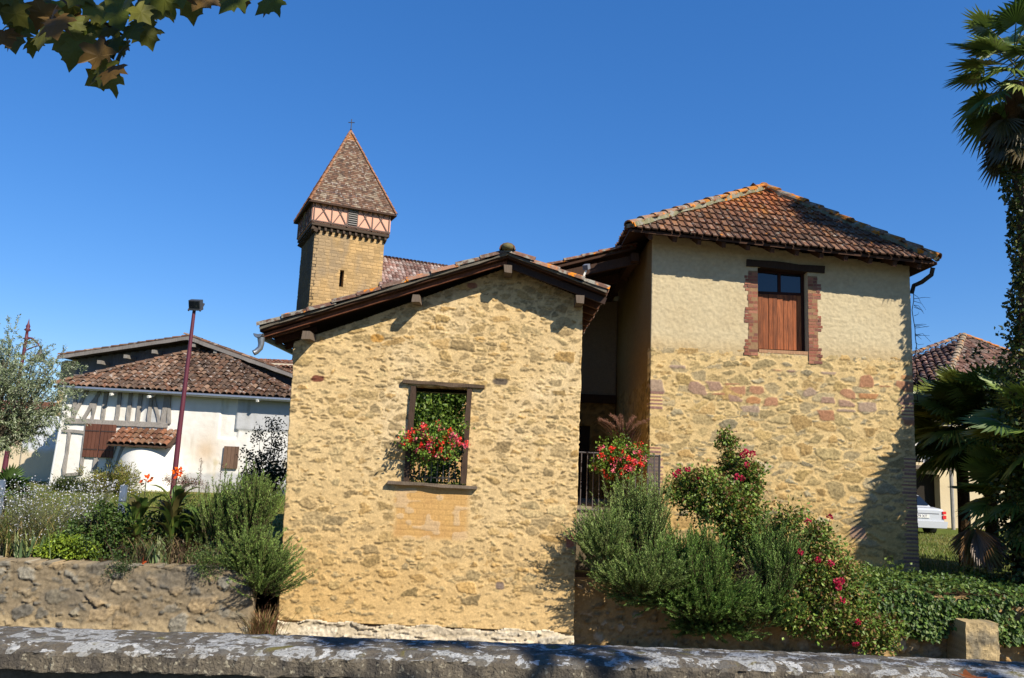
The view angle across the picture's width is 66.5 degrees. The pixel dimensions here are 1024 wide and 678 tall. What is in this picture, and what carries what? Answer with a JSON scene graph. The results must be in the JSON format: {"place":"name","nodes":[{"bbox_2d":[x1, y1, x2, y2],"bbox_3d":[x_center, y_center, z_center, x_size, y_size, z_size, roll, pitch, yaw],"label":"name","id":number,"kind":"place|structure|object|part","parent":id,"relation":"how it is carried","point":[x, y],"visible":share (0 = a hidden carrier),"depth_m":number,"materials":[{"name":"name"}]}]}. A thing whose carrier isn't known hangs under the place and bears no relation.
{"place":"outdoors","nodes":[
{"label":"outdoors","id":0,"kind":"place"},
{"bbox_2d":[161,473,212,553],"bbox_3d":[-5.467,2.916,12.915,0.606,1.401,0.730,-6,-12,43],"label":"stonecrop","id":1,"kind":"object","parent":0,"point":[184,479],"visible":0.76,"depth_m":12.98,"materials":[{"name":"brown plant"}]},
{"bbox_2d":[0,481,1022,596],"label":"garden ground","id":2,"kind":"structure","parent":0,"point":[584,573],"depth_m":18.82,"materials":[{"name":"green plant"}]},
{"bbox_2d":[0,480,5,513],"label":"fence stake","id":3,"kind":"object","parent":2,"relation":"on","point":[2,482],"visible":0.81,"depth_m":13.68,"materials":[{"name":"metal"}]},
{"bbox_2d":[0,463,37,520],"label":"dwarf palm","id":4,"kind":"object","parent":2,"relation":"on","point":[7,474],"visible":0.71,"depth_m":15.58,"materials":[{"name":"green plant"}]},
{"bbox_2d":[1,320,43,472],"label":"ornate lamp post","id":5,"kind":"object","parent":2,"relation":"on","point":[27,329],"visible":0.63,"depth_m":26.09,"materials":[{"name":"metal"}]},
{"bbox_2d":[8,530,47,557],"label":"iris plant","id":6,"kind":"object","parent":2,"relation":"on","point":[25,552],"visible":0.69,"depth_m":12.00,"materials":[{"name":"green plant"}]},
{"bbox_2d":[0,400,55,471],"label":"beige house","id":7,"kind":"structure","parent":2,"relation":"on","point":[15,460],"depth_m":37.44,"materials":[{"name":"paint"}]},
{"bbox_2d":[0,509,75,559],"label":"tall grass","id":8,"kind":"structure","parent":2,"relation":"on","point":[6,546],"depth_m":12.20,"materials":[{"name":"green plant"}]},
{"bbox_2d":[18,416,58,480],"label":"garden wall","id":9,"kind":"structure","parent":2,"relation":"on","point":[38,468],"depth_m":34.66,"materials":[{"name":"white paint"}]},
{"bbox_2d":[0,314,90,458],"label":"olive tree","id":10,"kind":"object","parent":2,"relation":"on","point":[20,422],"visible":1,"depth_m":19.39,"materials":[{"name":"green plant"}]},
{"bbox_2d":[0,474,113,555],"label":"aster clump","id":11,"kind":"object","parent":2,"relation":"on","point":[32,515],"visible":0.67,"depth_m":12.56,"materials":[{"name":"green plant"}]},
{"bbox_2d":[27,530,105,559],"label":"bush","id":12,"kind":"object","parent":2,"relation":"on","point":[58,549],"visible":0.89,"depth_m":12.00,"materials":[{"name":"green plant"}]},
{"bbox_2d":[40,473,95,492],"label":"round bush","id":13,"kind":"object","parent":2,"relation":"on","point":[61,482],"visible":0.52,"depth_m":27.70,"materials":[{"name":"green plant"}]},
{"bbox_2d":[46,475,140,556],"bbox_3d":[-6.801,2.887,12.811,1.515,1.311,1.323,3,-9,0],"label":"aster clump","id":14,"kind":"object","parent":2,"relation":"on","point":[91,498],"visible":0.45,"depth_m":12.67,"materials":[{"name":"green plant"}]},
{"bbox_2d":[52,498,143,560],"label":"green shrub","id":15,"kind":"object","parent":2,"relation":"on","point":[107,529],"visible":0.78,"depth_m":12.26,"materials":[{"name":"green plant"}]},
{"bbox_2d":[73,457,144,494],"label":"round bush","id":16,"kind":"object","parent":2,"relation":"on","point":[121,476],"visible":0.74,"depth_m":27.87,"materials":[{"name":"green plant"}]},
{"bbox_2d":[118,485,127,512],"bbox_3d":[-6.836,3.124,13.635,0.120,1.126,0.078,3,-9,0],"label":"fence stake","id":17,"kind":"object","parent":2,"relation":"on","point":[123,492],"visible":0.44,"depth_m":13.67,"materials":[{"name":"metal"}]},
{"bbox_2d":[117,491,156,557],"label":"canna plant","id":18,"kind":"object","parent":2,"relation":"on","point":[135,508],"visible":0.83,"depth_m":12.35,"materials":[{"name":"green plant"}]},
{"bbox_2d":[130,474,165,558],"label":"canna plant","id":19,"kind":"object","parent":2,"relation":"on","point":[144,502],"visible":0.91,"depth_m":12.40,"materials":[{"name":"green plant"}]},
{"bbox_2d":[131,535,172,563],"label":"iris plant","id":20,"kind":"object","parent":2,"relation":"on","point":[157,555],"visible":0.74,"depth_m":12.00,"materials":[{"name":"green plant"}]},
{"bbox_2d":[87,533,222,564],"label":"dry stalks","id":21,"kind":"object","parent":2,"relation":"on","point":[169,552],"visible":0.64,"depth_m":12.09,"materials":[{"name":"brown plant"}]},
{"bbox_2d":[49,332,292,495],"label":"half timbered barn","id":22,"kind":"structure","parent":2,"relation":"on","point":[128,407],"depth_m":31.77,"materials":[{"name":"white paint"}]},
{"bbox_2d":[125,485,216,560],"bbox_3d":[-5.527,3.026,12.643,1.630,1.337,1.123,-1,-9,23],"label":"green shrub","id":23,"kind":"object","parent":2,"relation":"on","point":[156,530],"visible":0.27,"depth_m":12.54,"materials":[{"name":"green plant"}]},
{"bbox_2d":[153,466,200,547],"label":"canna plant","id":24,"kind":"object","parent":2,"relation":"on","point":[170,512],"visible":0.98,"depth_m":12.38,"materials":[{"name":"green plant"}]},
{"bbox_2d":[169,299,204,503],"bbox_3d":[-9.974,1.908,23.864,0.398,6.390,0.369,3,-9,0],"label":"floodlight pole","id":25,"kind":"object","parent":2,"relation":"on","point":[195,305],"visible":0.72,"depth_m":23.94,"materials":[{"name":"red metal"}]},
{"bbox_2d":[172,508,211,558],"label":"canna plant","id":26,"kind":"object","parent":2,"relation":"on","point":[189,535],"visible":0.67,"depth_m":12.33,"materials":[{"name":"green plant"}]},
{"bbox_2d":[181,485,211,562],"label":"canna plant","id":27,"kind":"object","parent":2,"relation":"on","point":[201,533],"visible":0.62,"depth_m":12.36,"materials":[{"name":"green plant"}]},
{"bbox_2d":[197,458,202,507],"bbox_3d":[-5.203,2.794,12.890,0.090,1.653,0.075,6,-9,-21],"label":"seed spike","id":28,"kind":"object","parent":2,"relation":"on","point":[200,470],"visible":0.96,"depth_m":12.98,"materials":[{"name":"brown plant"}]},
{"bbox_2d":[184,459,315,599],"bbox_3d":[-4.031,2.879,12.077,1.588,2.085,2.340,9,-11,-36],"label":"rosemary bush","id":29,"kind":"object","parent":2,"relation":"on","point":[244,510],"visible":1,"depth_m":12.03,"materials":[{"name":"green plant"}]},
{"bbox_2d":[236,415,287,538],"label":"dark shrub","id":30,"kind":"object","parent":2,"relation":"on","point":[269,469],"visible":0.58,"depth_m":16.12,"materials":[{"name":"green plant"}]},
{"bbox_2d":[251,358,292,377],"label":"distant house","id":31,"kind":"structure","parent":2,"relation":"on","point":[286,364],"depth_m":44.80,"materials":[{"name":"tile"}]},
{"bbox_2d":[292,119,465,482],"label":"church","id":32,"kind":"structure","parent":2,"relation":"on","point":[343,223],"depth_m":58.21,"materials":[{"name":"beige stone"}]},
{"bbox_2d":[339,272,341,286],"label":"slit window","id":33,"kind":"structure","parent":32,"relation":"in","point":[340,280],"depth_m":58.01,"materials":[{"name":"black metal"}]},
{"bbox_2d":[252,242,609,644],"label":"stone barn","id":34,"kind":"structure","parent":2,"relation":"on","point":[485,553],"depth_m":12.82,"materials":[{"name":"beige stone"}]},
{"bbox_2d":[394,416,474,468],"bbox_3d":[-1.264,1.683,12.726,1.264,0.890,0.987,-1,-9,21],"label":"geranium planter","id":35,"kind":"object","parent":34,"relation":"attached to","point":[436,439],"visible":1,"depth_m":12.69,"materials":[{"name":"red plant"}]},
{"bbox_2d":[582,264,589,275],"bbox_3d":[1.221,-1.123,12.952,0.115,0.271,0.144,-2,-10,26],"label":"roof spotlight","id":36,"kind":"object","parent":34,"relation":"on","point":[586,267],"visible":0.82,"depth_m":12.92,"materials":[{"name":"grey metal"}]},
{"bbox_2d":[409,392,466,484],"bbox_3d":[-2.358,2.064,27.040,8.125,7.748,5.468,3,-9,0],"label":"broad tree","id":37,"kind":"object","parent":2,"relation":"on","point":[429,407],"visible":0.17,"depth_m":26.17,"materials":[{"name":"green plant"}]},
{"bbox_2d":[561,462,695,598],"bbox_3d":[1.947,3.058,12.564,2.102,2.176,1.910,-1,-9,21],"label":"rosemary bush","id":38,"kind":"object","parent":2,"relation":"on","point":[623,529],"visible":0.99,"depth_m":12.30,"materials":[{"name":"green plant"}]},
{"bbox_2d":[642,511,781,626],"bbox_3d":[3.122,3.625,12.367,2.140,1.783,1.610,3,-9,0],"label":"rosemary bush","id":39,"kind":"object","parent":2,"relation":"on","point":[695,547],"visible":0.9,"depth_m":12.19,"materials":[{"name":"green plant"}]},
{"bbox_2d":[658,425,777,585],"bbox_3d":[3.472,2.845,13.078,2.093,2.867,1.274,3,-9,0],"label":"rose bush","id":40,"kind":"object","parent":2,"relation":"on","point":[732,496],"visible":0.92,"depth_m":12.96,"materials":[{"name":"green plant"}]},
{"bbox_2d":[548,182,941,588],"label":"stone house","id":41,"kind":"structure","parent":2,"relation":"on","point":[771,324],"depth_m":16.19,"materials":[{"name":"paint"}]},
{"bbox_2d":[577,426,589,497],"bbox_3d":[1.634,3.839,20.800,0.800,3.050,0.060,2,-9,0],"label":"passage door","id":42,"kind":"structure","parent":41,"relation":"in","point":[584,431],"depth_m":20.86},
{"bbox_2d":[575,451,660,570],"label":"balcony","id":43,"kind":"structure","parent":41,"relation":"attached to","point":[588,503],"depth_m":14.43,"materials":[{"name":"black metal"}]},
{"bbox_2d":[588,428,654,488],"bbox_3d":[2.000,2.242,14.354,1.247,1.213,0.856,3,-9,0],"label":"geranium planter","id":44,"kind":"object","parent":43,"relation":"attached to","point":[625,457],"visible":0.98,"depth_m":14.20,"materials":[{"name":"red plant"}]},
{"bbox_2d":[597,413,649,449],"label":"fountain grass","id":45,"kind":"object","parent":44,"relation":"in","point":[631,431],"depth_m":14.46,"materials":[{"name":"red plant"}]},
{"bbox_2d":[758,270,804,350],"bbox_3d":[5.650,-0.571,16.514,1.040,1.770,0.060,2,-9,0],"label":"window frame","id":46,"kind":"structure","parent":41,"relation":"in","point":[769,282],"depth_m":16.59,"materials":[{"name":"black glass"}]},
{"bbox_2d":[912,283,930,401],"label":"bare creeper","id":47,"kind":"object","parent":41,"relation":"attached to","point":[918,335],"visible":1,"depth_m":16.19,"materials":[{"name":"brown plant"}]},
{"bbox_2d":[728,560,765,587],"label":"bush","id":48,"kind":"object","parent":2,"relation":"on","point":[745,573],"visible":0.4,"depth_m":12.44,"materials":[{"name":"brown plant"}]},
{"bbox_2d":[730,506,814,598],"bbox_3d":[4.284,3.469,12.690,1.420,1.526,1.243,3,-9,0],"label":"rosemary bush","id":49,"kind":"object","parent":2,"relation":"on","point":[781,554],"visible":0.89,"depth_m":12.42,"materials":[{"name":"green plant"}]},
{"bbox_2d":[573,577,1023,661],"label":"retaining wall","id":50,"kind":"structure","parent":2,"relation":"on","point":[600,618],"depth_m":12.83,"materials":[{"name":"brown stone"}]},
{"bbox_2d":[600,556,826,643],"bbox_3d":[3.190,4.160,12.471,3.668,1.437,1.569,3,-9,0],"label":"trailing rosemary","id":51,"kind":"object","parent":50,"relation":"on","point":[685,625],"visible":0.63,"depth_m":12.27,"materials":[{"name":"green plant"}]},
{"bbox_2d":[738,494,912,655],"bbox_3d":[5.051,3.900,12.713,2.710,2.681,1.444,3,-9,0],"label":"rose bush","id":52,"kind":"object","parent":2,"relation":"on","point":[837,613],"visible":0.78,"depth_m":12.37,"materials":[{"name":"green plant"}]},
{"bbox_2d":[848,555,922,589],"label":"bush","id":53,"kind":"object","parent":2,"relation":"on","point":[877,572],"visible":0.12,"depth_m":14.17,"materials":[{"name":"green plant"}]},
{"bbox_2d":[800,561,1023,647],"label":"ivy","id":54,"kind":"object","parent":2,"relation":"on","point":[933,612],"visible":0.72,"depth_m":12.68,"materials":[{"name":"green plant"}]},
{"bbox_2d":[917,495,947,532],"bbox_3d":[13.859,6.287,28.585,1.760,1.375,4.370,3,-9,0],"label":"parked car","id":55,"kind":"object","parent":2,"relation":"on","point":[930,519],"visible":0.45,"depth_m":26.49,"materials":[{"name":"paint"}]},
{"bbox_3d":[13.887,5.645,27.409,1.240,0.300,0.450,2,-9,0],"label":"rear window","id":56,"kind":"part","parent":55,"relation":"part of","materials":[{"name":"blue glass"}]},
{"bbox_2d":[913,379,993,564],"bbox_3d":[10.435,3.001,18.127,2.777,4.360,2.722,-4,-11,37],"label":"fan palm","id":57,"kind":"object","parent":2,"relation":"on","point":[923,425],"visible":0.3,"depth_m":17.97,"materials":[{"name":"green plant"}]},
{"bbox_2d":[912,333,1019,529],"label":"ochre house","id":58,"kind":"structure","parent":2,"relation":"on","point":[936,493],"depth_m":31.42,"materials":[{"name":"tile"}]},
{"bbox_2d":[914,359,1019,570],"bbox_3d":[10.542,2.730,17.512,3.213,4.718,3.132,3,-9,0],"label":"fan palm","id":59,"kind":"object","parent":2,"relation":"on","point":[968,386],"visible":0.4,"depth_m":17.23,"materials":[{"name":"green plant"}]},
{"bbox_2d":[942,0,1023,587],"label":"fan palm","id":60,"kind":"object","parent":2,"relation":"on","point":[996,130],"visible":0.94,"depth_m":15.23,"materials":[{"name":"green plant"}]},
{"bbox_2d":[948,439,1023,582],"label":"fan palm","id":61,"kind":"object","parent":2,"relation":"on","point":[981,468],"visible":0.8,"depth_m":14.98,"materials":[{"name":"green plant"}]},
{"bbox_2d":[948,521,1010,573],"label":"dead palm leaves","id":62,"kind":"object","parent":61,"relation":"attached to","point":[975,546],"visible":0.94,"depth_m":14.43,"materials":[{"name":"brown plant"}]},
{"bbox_2d":[959,371,1023,498],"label":"fan palm","id":63,"kind":"object","parent":2,"relation":"on","point":[986,421],"visible":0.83,"depth_m":14.63,"materials":[{"name":"green plant"}]},
{"bbox_2d":[963,291,1020,576],"bbox_3d":[10.808,1.752,15.875,2.934,6.459,2.698,-2,-10,27],"label":"ivy tree","id":64,"kind":"object","parent":2,"relation":"on","point":[988,375],"visible":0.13,"depth_m":16.14,"materials":[{"name":"green plant"}]},
{"bbox_2d":[995,407,1023,519],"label":"fan palm","id":65,"kind":"object","parent":2,"relation":"on","point":[1019,441],"visible":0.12,"depth_m":15.17,"materials":[{"name":"green plant"}]},
{"bbox_2d":[1009,443,1023,547],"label":"fan palm","id":66,"kind":"object","parent":2,"relation":"on","point":[1022,446],"visible":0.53,"depth_m":14.41,"materials":[{"name":"green plant"}]},
{"bbox_2d":[0,0,1023,401],"label":"sky","id":67,"kind":"structure","parent":0,"point":[542,128],"materials":[{"name":"blue"}]},
{"bbox_2d":[255,588,966,634],"bbox_3d":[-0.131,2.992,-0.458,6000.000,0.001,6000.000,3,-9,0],"label":"ground","id":68,"kind":"structure","parent":0,"point":[261,600],"depth_m":15.41,"materials":[{"name":"brown soil"}]},
{"bbox_2d":[0,556,256,633],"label":"terrace wall","id":69,"kind":"structure","parent":68,"relation":"on","point":[35,592],"depth_m":11.52,"materials":[{"name":"beige stone"}]},
{"bbox_2d":[101,548,140,582],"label":"trailing plant","id":70,"kind":"object","parent":69,"relation":"on","point":[122,564],"visible":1,"depth_m":11.52,"materials":[{"name":"green plant"}]},
{"bbox_2d":[179,535,243,581],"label":"trailing plant","id":71,"kind":"object","parent":69,"relation":"on","point":[205,561],"visible":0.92,"depth_m":11.50,"materials":[{"name":"green plant"}]},
{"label":"lane","id":72,"kind":"structure","parent":0,"visible":0},
{"bbox_2d":[235,601,298,634],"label":"dry tuft","id":73,"kind":"object","parent":72,"relation":"on","point":[264,624],"visible":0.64,"depth_m":11.55,"materials":[{"name":"brown plant"}]},
{"bbox_2d":[947,618,999,660],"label":"stone pier","id":74,"kind":"structure","parent":72,"relation":"on","point":[973,639],"depth_m":12.29,"materials":[{"name":"beige stone"}]},
{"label":"road","id":75,"kind":"structure","parent":0,"visible":0},
{"bbox_2d":[0,0,286,98],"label":"plane tree","id":76,"kind":"object","parent":75,"relation":"on","point":[75,42],"visible":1,"depth_m":3.00,"materials":[{"name":"green plant"}]},
{"bbox_2d":[0,626,1023,677],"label":"stone parapet","id":77,"kind":"structure","parent":75,"relation":"on","point":[41,652],"depth_m":2.41,"materials":[{"name":"grey stone"}]},
{"bbox_2d":[952,669,986,677],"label":"fallen leaf","id":78,"kind":"object","parent":77,"relation":"on","point":[966,674],"visible":1,"depth_m":2.36,"materials":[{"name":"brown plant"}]}
]}

